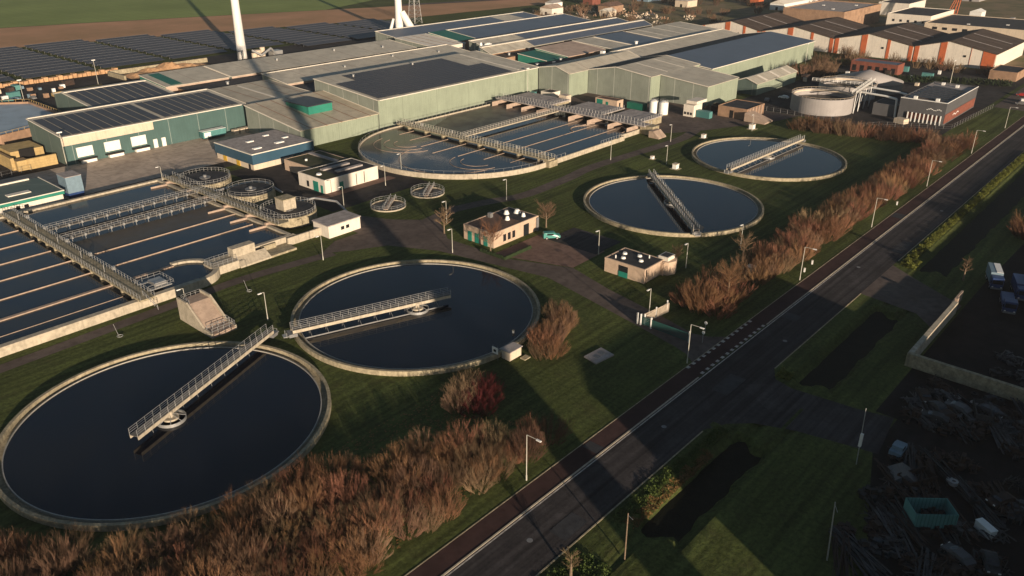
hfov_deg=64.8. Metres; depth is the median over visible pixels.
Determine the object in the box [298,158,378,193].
service building
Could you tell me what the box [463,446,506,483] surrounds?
bare shrub
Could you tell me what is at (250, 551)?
bare shrub
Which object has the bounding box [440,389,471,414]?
bare shrub
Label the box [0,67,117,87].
pallet row
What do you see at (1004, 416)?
scrap pile
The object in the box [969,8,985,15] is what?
building
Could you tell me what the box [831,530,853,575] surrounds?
girder stack
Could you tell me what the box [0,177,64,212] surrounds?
site office
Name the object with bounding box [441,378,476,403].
bare shrub
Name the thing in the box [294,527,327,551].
bare shrub
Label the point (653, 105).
silo
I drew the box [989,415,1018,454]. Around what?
girder stack
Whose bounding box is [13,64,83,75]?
solar panel row
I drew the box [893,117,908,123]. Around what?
storage box
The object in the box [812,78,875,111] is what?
tank bridge
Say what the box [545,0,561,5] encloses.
building
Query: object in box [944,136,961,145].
hedge bush
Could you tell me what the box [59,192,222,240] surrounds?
catwalk
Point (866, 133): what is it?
hedge bush
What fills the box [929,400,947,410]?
car wreck
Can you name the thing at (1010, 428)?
scrap pile
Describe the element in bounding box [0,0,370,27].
green field
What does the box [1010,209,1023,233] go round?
bare shrub
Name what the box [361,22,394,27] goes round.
solar panel row
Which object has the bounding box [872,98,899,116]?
switch room
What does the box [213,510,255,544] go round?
bare shrub
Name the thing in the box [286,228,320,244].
retaining wall
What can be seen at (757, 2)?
building
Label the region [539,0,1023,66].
rough land
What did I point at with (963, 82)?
evergreen bush
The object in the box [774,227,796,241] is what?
hedge bush
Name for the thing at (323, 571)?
bare shrub
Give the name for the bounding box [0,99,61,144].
covered basin
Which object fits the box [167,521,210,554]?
bare shrub
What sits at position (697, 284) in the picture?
hedge bush
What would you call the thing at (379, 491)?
bare shrub
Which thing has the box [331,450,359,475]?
bare shrub
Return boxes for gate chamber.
[203,240,296,274]
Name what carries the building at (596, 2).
on the ground at (772, 512)
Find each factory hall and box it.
[26,89,247,165]
[53,80,174,111]
[138,66,229,92]
[177,74,262,92]
[205,39,415,78]
[210,79,311,104]
[244,90,378,145]
[261,44,469,85]
[292,82,314,91]
[313,51,538,129]
[374,12,538,40]
[395,33,464,48]
[428,30,475,50]
[446,13,590,38]
[468,17,628,50]
[480,19,652,54]
[496,27,645,60]
[517,50,565,64]
[533,58,573,88]
[535,41,605,58]
[539,50,639,96]
[572,37,634,52]
[588,55,700,102]
[593,31,663,45]
[610,28,740,56]
[625,22,717,39]
[642,31,815,78]
[659,66,739,107]
[702,12,802,33]
[737,65,797,94]
[762,17,872,52]
[833,22,948,60]
[912,29,1023,69]
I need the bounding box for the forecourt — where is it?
[323,205,497,262]
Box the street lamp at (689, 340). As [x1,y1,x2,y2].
[686,324,704,362]
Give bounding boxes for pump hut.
[312,210,360,238]
[541,89,559,96]
[559,94,570,104]
[595,96,622,107]
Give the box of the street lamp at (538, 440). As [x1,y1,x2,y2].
[526,435,541,480]
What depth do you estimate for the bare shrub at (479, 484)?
115.57 m
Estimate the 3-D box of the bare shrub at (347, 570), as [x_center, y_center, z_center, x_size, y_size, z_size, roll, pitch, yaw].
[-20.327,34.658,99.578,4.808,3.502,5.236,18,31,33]
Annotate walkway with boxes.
[0,207,173,309]
[397,119,557,167]
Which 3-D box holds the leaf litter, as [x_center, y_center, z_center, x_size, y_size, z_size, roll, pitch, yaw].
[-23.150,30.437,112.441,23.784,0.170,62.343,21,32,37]
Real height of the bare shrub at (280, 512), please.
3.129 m
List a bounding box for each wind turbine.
[230,0,247,60]
[394,0,402,27]
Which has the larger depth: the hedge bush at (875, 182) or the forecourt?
the hedge bush at (875, 182)
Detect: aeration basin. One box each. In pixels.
[0,173,293,357]
[358,99,639,179]
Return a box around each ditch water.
[641,442,760,541]
[799,312,897,388]
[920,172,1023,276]
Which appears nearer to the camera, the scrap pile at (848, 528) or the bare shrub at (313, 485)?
the scrap pile at (848, 528)
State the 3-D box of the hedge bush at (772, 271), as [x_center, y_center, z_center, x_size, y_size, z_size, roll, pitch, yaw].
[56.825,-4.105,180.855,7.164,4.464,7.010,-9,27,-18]
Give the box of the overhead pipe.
[854,86,906,117]
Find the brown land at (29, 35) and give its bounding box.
[0,0,548,47]
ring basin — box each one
[370,194,405,211]
[410,182,444,198]
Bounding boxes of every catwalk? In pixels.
[44,185,204,230]
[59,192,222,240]
[462,106,563,136]
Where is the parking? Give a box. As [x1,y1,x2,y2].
[496,235,603,267]
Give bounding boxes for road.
[402,0,493,5]
[444,127,1023,575]
[489,258,724,361]
[705,369,893,453]
[861,266,960,326]
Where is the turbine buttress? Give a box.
[389,10,413,28]
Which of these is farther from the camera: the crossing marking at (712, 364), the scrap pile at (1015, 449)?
the crossing marking at (712, 364)
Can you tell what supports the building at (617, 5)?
on the rough land at (992, 8)
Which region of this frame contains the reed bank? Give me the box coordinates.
[623,449,713,528]
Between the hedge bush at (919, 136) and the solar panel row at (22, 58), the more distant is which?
the solar panel row at (22, 58)
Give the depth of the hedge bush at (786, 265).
184.26 m
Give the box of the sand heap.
[123,62,207,78]
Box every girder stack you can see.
[828,526,892,575]
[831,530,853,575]
[837,533,876,575]
[864,497,909,539]
[872,505,902,542]
[874,458,913,501]
[879,495,931,552]
[884,519,919,565]
[893,513,932,554]
[902,403,935,432]
[904,442,921,476]
[908,479,927,513]
[915,387,934,410]
[915,546,936,575]
[918,445,963,486]
[918,496,962,547]
[926,493,954,534]
[929,388,957,412]
[930,493,979,544]
[944,392,975,420]
[947,405,975,431]
[950,393,982,414]
[950,407,979,445]
[953,475,1005,527]
[959,480,994,521]
[980,481,1014,514]
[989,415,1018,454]
[1010,397,1023,419]
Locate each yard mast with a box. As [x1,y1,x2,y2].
[624,513,632,559]
[826,502,837,560]
[856,410,865,464]
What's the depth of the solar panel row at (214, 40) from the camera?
501.63 m
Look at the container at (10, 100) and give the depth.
339.86 m
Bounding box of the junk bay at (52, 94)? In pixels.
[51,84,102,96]
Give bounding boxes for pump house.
[604,247,676,283]
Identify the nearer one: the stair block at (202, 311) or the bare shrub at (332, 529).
the bare shrub at (332, 529)
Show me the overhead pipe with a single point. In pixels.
(894, 98)
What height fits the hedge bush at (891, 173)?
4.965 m
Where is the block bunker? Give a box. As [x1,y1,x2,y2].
[0,140,57,170]
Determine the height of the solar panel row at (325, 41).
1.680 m
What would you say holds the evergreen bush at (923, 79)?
on the sludge yard at (987, 95)
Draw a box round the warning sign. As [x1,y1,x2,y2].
[492,346,497,354]
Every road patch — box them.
[550,512,587,540]
[582,441,603,453]
[712,374,745,394]
[891,213,905,218]
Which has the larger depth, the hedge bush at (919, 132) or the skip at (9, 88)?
the skip at (9, 88)
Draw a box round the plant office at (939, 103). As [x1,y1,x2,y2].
[897,81,978,125]
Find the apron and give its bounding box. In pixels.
[317,176,394,198]
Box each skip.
[5,86,14,91]
[61,79,74,85]
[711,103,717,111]
[801,74,809,79]
[885,70,891,75]
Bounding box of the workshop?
[214,129,313,170]
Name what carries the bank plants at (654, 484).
on the ground at (772, 512)
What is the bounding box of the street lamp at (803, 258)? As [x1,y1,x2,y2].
[799,247,816,279]
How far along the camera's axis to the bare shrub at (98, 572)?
97.47 m
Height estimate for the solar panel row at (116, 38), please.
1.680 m
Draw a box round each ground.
[0,0,1023,575]
[868,244,1023,575]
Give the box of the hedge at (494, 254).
[480,245,531,259]
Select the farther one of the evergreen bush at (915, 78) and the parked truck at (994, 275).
the evergreen bush at (915, 78)
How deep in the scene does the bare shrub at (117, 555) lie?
101.49 m
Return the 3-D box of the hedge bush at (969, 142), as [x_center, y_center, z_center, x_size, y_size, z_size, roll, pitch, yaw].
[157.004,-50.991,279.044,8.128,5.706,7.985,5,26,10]
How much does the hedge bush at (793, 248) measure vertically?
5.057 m
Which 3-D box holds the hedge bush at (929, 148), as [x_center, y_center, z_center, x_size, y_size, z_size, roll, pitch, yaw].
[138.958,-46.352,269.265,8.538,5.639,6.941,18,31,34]
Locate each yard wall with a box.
[904,352,1023,402]
[909,301,957,354]
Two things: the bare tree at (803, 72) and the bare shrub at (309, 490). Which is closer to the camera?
the bare shrub at (309, 490)
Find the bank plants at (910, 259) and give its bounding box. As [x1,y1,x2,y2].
[775,152,1023,379]
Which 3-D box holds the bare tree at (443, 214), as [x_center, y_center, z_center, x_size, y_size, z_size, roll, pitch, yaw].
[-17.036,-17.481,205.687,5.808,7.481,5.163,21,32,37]
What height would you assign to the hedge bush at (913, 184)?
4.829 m
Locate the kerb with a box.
[441,125,1023,575]
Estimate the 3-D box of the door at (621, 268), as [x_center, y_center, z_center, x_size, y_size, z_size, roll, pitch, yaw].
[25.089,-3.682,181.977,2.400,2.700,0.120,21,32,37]
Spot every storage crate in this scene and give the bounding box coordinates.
[231,129,238,134]
[237,127,245,133]
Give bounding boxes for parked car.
[778,95,788,98]
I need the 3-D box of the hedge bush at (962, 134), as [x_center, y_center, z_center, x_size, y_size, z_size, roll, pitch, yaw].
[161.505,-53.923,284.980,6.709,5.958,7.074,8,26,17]
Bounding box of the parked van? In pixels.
[543,231,559,239]
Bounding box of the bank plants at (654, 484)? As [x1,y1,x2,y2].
[547,425,728,575]
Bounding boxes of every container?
[0,99,13,101]
[6,91,20,98]
[10,84,20,90]
[627,101,646,110]
[696,109,712,118]
[897,466,937,491]
[902,498,958,529]
[903,66,909,71]
[921,72,933,78]
[972,398,993,421]
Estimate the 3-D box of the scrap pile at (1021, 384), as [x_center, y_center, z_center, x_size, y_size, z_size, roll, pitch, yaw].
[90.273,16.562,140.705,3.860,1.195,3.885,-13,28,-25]
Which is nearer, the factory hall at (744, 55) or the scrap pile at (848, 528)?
the scrap pile at (848, 528)
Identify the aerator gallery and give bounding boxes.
[492,92,665,138]
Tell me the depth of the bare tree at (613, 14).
607.44 m
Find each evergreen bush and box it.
[897,74,910,81]
[911,75,919,82]
[915,76,934,82]
[921,76,936,82]
[930,76,941,81]
[939,76,949,82]
[943,76,958,83]
[953,77,965,83]
[957,77,970,84]
[966,78,978,84]
[970,77,986,85]
[980,78,991,84]
[987,79,1000,84]
[995,78,1006,86]
[998,79,1015,86]
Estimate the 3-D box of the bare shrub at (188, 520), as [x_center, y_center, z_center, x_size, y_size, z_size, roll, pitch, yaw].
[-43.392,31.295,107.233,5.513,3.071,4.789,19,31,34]
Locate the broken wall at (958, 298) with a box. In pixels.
[951,290,963,302]
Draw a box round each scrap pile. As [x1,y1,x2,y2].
[834,521,856,537]
[856,538,880,559]
[857,484,887,506]
[858,505,895,522]
[862,515,902,539]
[870,531,914,558]
[879,469,909,490]
[887,446,913,462]
[887,473,927,497]
[897,551,926,571]
[899,404,932,425]
[900,391,922,408]
[906,398,927,411]
[913,417,945,430]
[913,450,948,470]
[917,513,943,538]
[921,507,943,513]
[921,508,945,514]
[927,555,958,574]
[929,446,959,468]
[931,388,951,399]
[931,419,955,434]
[931,525,952,534]
[934,554,981,575]
[937,423,970,441]
[938,552,960,565]
[947,451,986,473]
[952,389,966,400]
[957,413,974,425]
[967,556,1001,575]
[971,519,1015,544]
[971,549,1014,575]
[972,544,1008,565]
[974,418,1004,436]
[982,394,1007,407]
[988,501,1013,518]
[991,420,1021,437]
[993,350,1015,362]
[994,412,1014,423]
[996,423,1018,439]
[998,438,1023,460]
[1002,354,1023,366]
[1007,499,1023,518]
[1011,369,1023,381]
[1015,369,1023,378]
[1019,377,1023,386]
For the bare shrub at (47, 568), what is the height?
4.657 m
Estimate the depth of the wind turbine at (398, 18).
528.13 m
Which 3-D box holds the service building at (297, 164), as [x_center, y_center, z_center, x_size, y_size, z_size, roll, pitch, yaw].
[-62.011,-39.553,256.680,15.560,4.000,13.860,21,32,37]
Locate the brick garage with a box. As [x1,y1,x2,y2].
[850,58,904,75]
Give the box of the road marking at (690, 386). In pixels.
[446,126,1023,575]
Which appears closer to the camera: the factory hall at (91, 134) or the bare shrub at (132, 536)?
the bare shrub at (132, 536)
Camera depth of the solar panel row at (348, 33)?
533.31 m
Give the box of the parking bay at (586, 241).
[549,228,620,253]
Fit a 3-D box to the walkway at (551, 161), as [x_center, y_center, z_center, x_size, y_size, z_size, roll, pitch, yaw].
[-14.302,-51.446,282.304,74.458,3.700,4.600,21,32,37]
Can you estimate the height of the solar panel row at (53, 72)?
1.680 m
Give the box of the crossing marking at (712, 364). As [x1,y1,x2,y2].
[686,320,764,373]
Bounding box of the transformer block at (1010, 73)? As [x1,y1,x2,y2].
[988,64,1023,81]
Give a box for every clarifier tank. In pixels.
[0,341,331,531]
[290,259,539,375]
[583,175,763,236]
[691,137,846,181]
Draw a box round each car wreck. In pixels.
[915,388,932,403]
[922,409,949,423]
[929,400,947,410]
[937,408,956,417]
[940,542,976,566]
[944,399,972,414]
[976,403,1003,418]
[981,549,1001,575]
[985,491,1016,509]
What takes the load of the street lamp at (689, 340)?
on the ground at (772, 512)
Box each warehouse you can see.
[783,0,881,24]
[879,0,925,14]
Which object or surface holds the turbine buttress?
on the factory yard at (85, 81)
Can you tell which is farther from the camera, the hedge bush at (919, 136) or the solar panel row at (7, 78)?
the solar panel row at (7, 78)
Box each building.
[284,150,347,173]
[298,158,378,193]
[463,207,538,247]
[540,3,562,14]
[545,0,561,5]
[583,0,599,4]
[598,1,623,11]
[599,7,616,16]
[675,0,696,7]
[683,97,706,116]
[717,99,772,124]
[750,0,763,5]
[770,0,817,9]
[924,14,1023,39]
[962,0,983,1]
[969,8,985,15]
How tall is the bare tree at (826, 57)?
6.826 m
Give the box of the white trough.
[974,517,997,539]
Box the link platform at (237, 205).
[151,171,346,231]
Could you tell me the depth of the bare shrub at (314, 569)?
100.03 m
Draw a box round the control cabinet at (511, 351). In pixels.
[500,342,530,360]
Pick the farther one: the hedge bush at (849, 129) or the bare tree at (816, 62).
the bare tree at (816, 62)
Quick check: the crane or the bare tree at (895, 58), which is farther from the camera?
the crane
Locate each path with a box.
[0,252,334,372]
[406,117,1023,575]
[445,131,699,210]
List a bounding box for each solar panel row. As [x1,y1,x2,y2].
[0,46,17,49]
[0,48,24,51]
[0,49,28,54]
[0,51,35,56]
[0,53,42,59]
[0,55,49,61]
[0,56,55,64]
[0,58,61,67]
[0,60,68,71]
[0,76,13,81]
[5,62,76,73]
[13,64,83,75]
[19,66,92,78]
[24,39,83,48]
[30,41,89,49]
[36,42,96,51]
[42,44,102,52]
[49,45,109,54]
[55,47,117,56]
[61,48,123,58]
[68,50,131,60]
[75,52,139,62]
[82,53,146,63]
[90,55,153,65]
[96,34,149,42]
[97,57,164,68]
[101,35,155,43]
[109,37,164,44]
[115,38,170,46]
[123,40,177,48]
[129,41,185,49]
[136,42,192,51]
[144,44,200,53]
[151,45,209,54]
[159,47,216,56]
[162,29,210,36]
[168,31,216,37]
[168,49,227,58]
[175,32,226,39]
[183,33,232,41]
[189,35,234,42]
[198,36,248,44]
[204,37,255,45]
[213,39,264,46]
[220,40,272,48]
[229,26,275,33]
[230,41,282,50]
[244,27,282,34]
[245,29,289,35]
[251,30,298,37]
[259,31,306,38]
[269,32,314,39]
[276,34,322,41]
[285,35,332,42]
[287,22,328,28]
[292,36,339,44]
[294,23,336,29]
[301,24,343,30]
[301,38,350,45]
[309,25,351,32]
[318,27,359,33]
[327,28,369,34]
[334,29,377,36]
[339,18,376,24]
[342,31,374,37]
[346,19,384,25]
[352,34,375,38]
[354,20,390,26]
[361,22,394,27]
[370,23,404,28]
[378,24,417,29]
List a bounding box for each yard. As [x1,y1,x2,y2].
[0,37,538,200]
[0,132,251,198]
[227,150,427,211]
[537,92,796,132]
[741,58,1023,136]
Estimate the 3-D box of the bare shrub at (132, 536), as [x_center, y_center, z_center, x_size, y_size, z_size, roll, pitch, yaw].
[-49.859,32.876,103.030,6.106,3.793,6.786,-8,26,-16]
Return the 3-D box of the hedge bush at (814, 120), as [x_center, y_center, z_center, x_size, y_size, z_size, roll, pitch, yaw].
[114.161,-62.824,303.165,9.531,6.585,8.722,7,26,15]
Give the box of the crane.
[950,0,960,13]
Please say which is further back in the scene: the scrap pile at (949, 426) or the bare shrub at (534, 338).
the bare shrub at (534, 338)
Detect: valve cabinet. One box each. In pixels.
[669,162,681,169]
[700,133,706,138]
[747,123,756,129]
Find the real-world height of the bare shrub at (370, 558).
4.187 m
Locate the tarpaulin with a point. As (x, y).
(903, 468)
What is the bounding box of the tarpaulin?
[887,462,916,483]
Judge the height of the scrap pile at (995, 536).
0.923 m
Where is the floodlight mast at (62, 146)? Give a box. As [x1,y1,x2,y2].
[56,131,67,168]
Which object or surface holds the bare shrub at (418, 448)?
on the ground at (772, 512)
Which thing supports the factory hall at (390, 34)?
on the factory yard at (85, 81)
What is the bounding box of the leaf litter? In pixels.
[139,390,550,575]
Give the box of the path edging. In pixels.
[404,116,1023,575]
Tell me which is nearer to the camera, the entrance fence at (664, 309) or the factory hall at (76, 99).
the entrance fence at (664, 309)
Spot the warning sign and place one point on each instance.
(495, 350)
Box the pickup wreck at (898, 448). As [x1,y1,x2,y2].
[888,440,907,457]
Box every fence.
[643,300,668,322]
[728,100,851,127]
[860,104,993,128]
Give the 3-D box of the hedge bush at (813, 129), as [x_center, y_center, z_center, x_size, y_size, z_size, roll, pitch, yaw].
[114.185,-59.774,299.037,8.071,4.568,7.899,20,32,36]
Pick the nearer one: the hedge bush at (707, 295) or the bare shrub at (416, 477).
the bare shrub at (416, 477)
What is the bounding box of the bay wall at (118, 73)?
[107,58,207,79]
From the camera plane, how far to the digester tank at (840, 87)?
353.89 m
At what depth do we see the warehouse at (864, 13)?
565.60 m
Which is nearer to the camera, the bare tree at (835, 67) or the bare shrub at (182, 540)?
the bare shrub at (182, 540)
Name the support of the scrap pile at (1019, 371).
on the scrap ground at (978, 331)
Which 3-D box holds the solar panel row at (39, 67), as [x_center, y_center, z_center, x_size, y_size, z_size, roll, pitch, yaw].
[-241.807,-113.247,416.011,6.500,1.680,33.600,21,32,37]
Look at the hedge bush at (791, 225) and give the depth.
203.81 m
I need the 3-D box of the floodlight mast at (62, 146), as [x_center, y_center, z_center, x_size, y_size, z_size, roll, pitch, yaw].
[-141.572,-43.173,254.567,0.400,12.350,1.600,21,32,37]
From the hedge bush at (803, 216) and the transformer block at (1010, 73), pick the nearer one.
the hedge bush at (803, 216)
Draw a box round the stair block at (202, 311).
[176,289,236,338]
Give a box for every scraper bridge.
[128,325,278,439]
[282,287,450,338]
[647,169,700,235]
[724,134,805,173]
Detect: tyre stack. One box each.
[948,478,958,486]
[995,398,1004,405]
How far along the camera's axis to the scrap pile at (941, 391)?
136.91 m
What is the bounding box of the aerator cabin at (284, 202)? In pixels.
[274,194,295,211]
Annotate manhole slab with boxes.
[584,348,613,363]
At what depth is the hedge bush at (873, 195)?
228.86 m
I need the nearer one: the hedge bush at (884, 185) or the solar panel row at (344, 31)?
the hedge bush at (884, 185)
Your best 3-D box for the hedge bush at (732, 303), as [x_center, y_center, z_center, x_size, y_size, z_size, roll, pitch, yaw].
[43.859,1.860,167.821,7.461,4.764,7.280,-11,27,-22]
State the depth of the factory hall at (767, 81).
367.36 m
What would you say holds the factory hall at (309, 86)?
on the factory yard at (85, 81)
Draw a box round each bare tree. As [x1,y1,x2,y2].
[434,206,454,233]
[478,217,504,250]
[535,200,555,227]
[562,547,580,575]
[578,7,586,15]
[609,9,619,17]
[626,13,636,20]
[663,6,672,13]
[671,244,683,257]
[710,16,723,22]
[713,256,751,292]
[719,8,729,14]
[732,231,754,259]
[753,4,762,13]
[795,63,810,76]
[802,63,816,76]
[810,52,826,62]
[810,58,825,68]
[810,62,823,76]
[814,61,832,75]
[818,52,832,63]
[824,60,840,73]
[832,57,844,66]
[839,48,850,58]
[844,54,854,64]
[845,51,858,58]
[850,52,865,59]
[888,50,900,61]
[910,61,921,67]
[917,58,925,64]
[924,58,940,69]
[931,56,943,66]
[943,59,956,69]
[949,63,965,72]
[962,257,973,280]
[983,65,992,75]
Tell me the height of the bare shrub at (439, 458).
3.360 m
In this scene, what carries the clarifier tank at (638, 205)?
on the ground at (772, 512)
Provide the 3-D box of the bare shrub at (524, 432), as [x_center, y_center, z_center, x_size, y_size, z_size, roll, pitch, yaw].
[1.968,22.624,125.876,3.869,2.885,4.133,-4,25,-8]
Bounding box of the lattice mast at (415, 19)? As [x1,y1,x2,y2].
[408,0,421,23]
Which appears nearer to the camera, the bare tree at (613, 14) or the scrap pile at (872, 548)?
the scrap pile at (872, 548)
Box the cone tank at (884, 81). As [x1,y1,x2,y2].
[834,70,903,94]
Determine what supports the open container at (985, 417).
on the scrap ground at (978, 331)
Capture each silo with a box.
[649,97,658,113]
[658,99,668,115]
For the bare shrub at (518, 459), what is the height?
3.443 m
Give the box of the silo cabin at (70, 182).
[56,170,84,197]
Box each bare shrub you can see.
[0,526,29,558]
[0,531,13,567]
[0,531,27,561]
[0,550,45,575]
[0,557,34,575]
[0,559,14,575]
[1,531,48,563]
[18,562,57,575]
[26,534,76,575]
[40,521,93,561]
[40,545,79,575]
[61,540,96,569]
[77,557,117,575]
[78,566,113,575]
[90,527,146,575]
[96,538,133,568]
[97,524,145,563]
[107,567,138,575]
[108,533,153,568]
[116,549,166,575]
[135,522,183,560]
[137,556,169,575]
[142,566,171,575]
[154,524,193,552]
[161,544,199,575]
[165,552,207,575]
[167,507,204,537]
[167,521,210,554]
[181,540,217,568]
[181,551,235,575]
[182,546,223,575]
[191,512,222,541]
[197,528,230,557]
[199,526,252,573]
[202,557,241,575]
[209,507,244,536]
[209,528,269,575]
[211,488,252,527]
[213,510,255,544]
[214,516,257,557]
[216,544,272,575]
[217,556,261,575]
[233,553,287,575]
[235,498,272,530]
[241,484,277,517]
[243,477,283,507]
[243,536,292,572]
[248,520,276,546]
[252,542,300,575]
[255,502,286,526]
[256,492,301,531]
[259,515,298,553]
[261,556,315,575]
[266,480,306,511]
[267,539,300,567]
[270,459,314,495]
[271,515,311,549]
[283,477,324,517]
[285,502,315,525]
[286,453,326,486]
[287,548,314,573]
[288,544,338,575]
[291,474,321,503]
[293,507,328,535]
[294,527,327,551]
[296,525,351,566]
[297,474,326,498]
[300,484,352,528]
[303,450,348,489]
[310,468,359,504]
[312,567,339,575]
[313,511,346,542]
[314,501,353,534]
[326,520,375,565]
[327,471,368,504]
[328,466,354,494]
[329,553,366,575]
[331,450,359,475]
[335,508,363,536]
[336,498,376,533]
[340,535,386,575]
[341,494,364,517]
[344,527,380,557]
[345,497,399,543]
[347,523,393,564]
[349,453,377,478]
[352,490,378,509]
[354,479,407,523]
[359,447,408,484]
[367,481,391,502]
[374,484,409,516]
[374,497,408,528]
[378,442,415,470]
[381,488,426,525]
[382,501,427,540]
[384,464,415,492]
[386,452,427,491]
[390,428,432,464]
[392,453,446,496]
[400,425,444,458]
[405,482,432,506]
[408,499,445,532]
[415,469,453,499]
[422,462,444,480]
[423,481,467,523]
[424,445,451,468]
[425,440,469,472]
[429,425,473,463]
[430,460,469,493]
[432,490,458,511]
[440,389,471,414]
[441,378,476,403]
[444,418,486,453]
[445,375,478,395]
[448,445,473,465]
[451,456,484,486]
[453,366,485,387]
[454,437,496,475]
[456,396,486,418]
[459,384,493,409]
[459,461,497,494]
[461,432,501,459]
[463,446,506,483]
[464,373,495,398]
[466,420,507,451]
[469,369,499,389]
[472,385,503,405]
[472,396,496,416]
[475,440,504,462]
[476,419,514,450]
[477,443,517,482]
[478,373,505,395]
[485,434,511,452]
[493,426,523,450]
[502,440,525,463]
[508,424,549,463]
[513,423,534,441]
[515,412,545,438]
[519,426,545,447]
[525,410,574,445]
[526,325,559,349]
[526,335,556,359]
[527,319,553,343]
[532,329,553,344]
[537,318,568,339]
[537,330,570,359]
[538,318,557,328]
[542,298,572,319]
[542,324,566,344]
[543,316,570,335]
[543,337,563,352]
[545,299,568,314]
[545,301,577,322]
[547,318,571,337]
[549,304,578,329]
[552,306,579,325]
[1006,213,1023,238]
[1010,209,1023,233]
[1012,217,1023,239]
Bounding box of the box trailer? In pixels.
[199,126,225,139]
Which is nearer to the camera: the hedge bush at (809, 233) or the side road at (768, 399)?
the side road at (768, 399)
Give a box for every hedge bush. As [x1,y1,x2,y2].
[669,282,702,306]
[678,276,727,313]
[679,277,710,300]
[685,276,714,294]
[687,283,726,308]
[693,263,730,289]
[697,293,739,320]
[699,275,735,302]
[706,271,743,294]
[708,287,738,310]
[711,282,746,304]
[718,260,744,278]
[722,279,757,300]
[729,254,753,272]
[729,265,754,281]
[740,260,768,280]
[742,246,770,263]
[744,261,772,285]
[746,242,777,260]
[750,259,781,279]
[752,240,777,256]
[752,252,772,270]
[757,250,781,265]
[759,239,782,251]
[759,257,786,277]
[764,253,795,274]
[767,244,789,259]
[769,232,794,246]
[772,248,798,267]
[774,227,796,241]
[774,235,802,255]
[778,250,804,265]
[781,229,812,249]
[785,222,810,238]
[786,118,804,129]
[786,231,808,242]
[788,214,815,231]
[790,240,815,261]
[793,236,821,250]
[794,115,815,130]
[795,115,820,128]
[795,230,816,243]
[796,216,820,231]
[797,209,825,226]
[798,222,824,237]
[798,238,821,256]
[803,114,827,127]
[805,232,823,247]
[806,114,823,127]
[808,219,835,233]
[810,120,830,133]
[810,230,832,243]
[813,116,833,131]
[814,206,837,221]
[815,209,843,226]
[815,217,835,229]
[816,222,844,240]
[817,116,844,133]
[820,200,845,215]
[822,219,843,234]
[825,192,854,212]
[825,215,852,235]
[827,117,848,132]
[827,199,847,211]
[827,209,848,223]
[828,124,845,134]
[828,204,851,217]
[829,191,847,208]
[833,118,858,136]
[833,215,855,229]
[839,213,859,225]
[840,208,861,222]
[841,197,866,213]
[841,200,873,217]
[842,184,868,199]
[844,120,864,136]
[845,195,870,209]
[846,123,865,135]
[846,190,871,205]
[849,208,866,220]
[854,123,876,137]
[858,183,883,199]
[858,193,883,211]
[860,181,877,190]
[862,122,879,135]
[862,190,880,200]
[863,120,887,135]
[866,176,884,187]
[866,177,884,188]
[866,187,891,203]
[866,194,888,207]
[870,179,896,191]
[872,122,889,137]
[873,129,893,140]
[875,172,899,184]
[876,181,902,200]
[877,175,901,190]
[878,165,901,177]
[881,168,906,181]
[883,121,904,138]
[884,124,906,139]
[884,161,906,173]
[885,179,910,193]
[886,185,906,196]
[888,175,907,189]
[889,133,908,142]
[892,121,920,142]
[892,154,914,170]
[892,167,911,177]
[898,173,917,188]
[901,157,926,175]
[903,166,924,181]
[904,167,927,184]
[905,154,930,165]
[907,128,931,139]
[910,147,927,155]
[910,165,932,177]
[911,125,934,143]
[911,146,932,158]
[916,142,940,154]
[916,161,941,174]
[917,151,938,162]
[919,146,942,159]
[920,136,941,149]
[920,157,934,170]
[921,133,942,144]
[926,130,946,147]
[927,162,939,169]
[928,155,946,167]
[930,145,952,155]
[938,147,958,160]
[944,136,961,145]
[946,143,964,155]
[948,139,965,152]
[954,135,980,149]
[958,128,979,141]
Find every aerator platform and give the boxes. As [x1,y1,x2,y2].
[179,167,231,191]
[226,179,275,205]
[259,196,316,228]
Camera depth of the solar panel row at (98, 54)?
452.10 m
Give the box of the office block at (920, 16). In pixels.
[886,7,953,26]
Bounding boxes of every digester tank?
[790,87,854,115]
[818,76,877,100]
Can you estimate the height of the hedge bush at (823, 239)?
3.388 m
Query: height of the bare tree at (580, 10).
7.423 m
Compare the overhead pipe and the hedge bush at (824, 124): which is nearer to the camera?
the hedge bush at (824, 124)
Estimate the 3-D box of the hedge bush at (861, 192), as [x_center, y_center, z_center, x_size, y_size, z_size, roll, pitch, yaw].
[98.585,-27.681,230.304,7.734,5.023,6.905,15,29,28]
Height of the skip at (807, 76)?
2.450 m
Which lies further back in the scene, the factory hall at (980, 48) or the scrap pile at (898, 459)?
the factory hall at (980, 48)
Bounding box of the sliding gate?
[636,312,690,342]
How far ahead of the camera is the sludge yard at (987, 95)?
357.91 m
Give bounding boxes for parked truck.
[985,262,1004,289]
[999,291,1018,314]
[1010,273,1023,300]
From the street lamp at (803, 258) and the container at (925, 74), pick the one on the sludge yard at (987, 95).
the container at (925, 74)
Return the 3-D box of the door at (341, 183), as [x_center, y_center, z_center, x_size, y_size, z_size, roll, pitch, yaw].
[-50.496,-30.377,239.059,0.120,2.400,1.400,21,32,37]
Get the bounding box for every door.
[76,145,93,157]
[104,140,120,151]
[130,135,146,146]
[153,139,158,147]
[161,137,166,145]
[313,181,318,191]
[339,181,343,189]
[468,231,471,240]
[475,233,478,243]
[483,236,487,246]
[523,223,528,235]
[618,271,626,278]
[619,265,627,275]
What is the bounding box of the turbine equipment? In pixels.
[237,47,282,60]
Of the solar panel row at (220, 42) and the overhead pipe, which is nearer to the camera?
the overhead pipe
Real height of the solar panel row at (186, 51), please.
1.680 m
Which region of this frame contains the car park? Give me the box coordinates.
[994,87,1023,110]

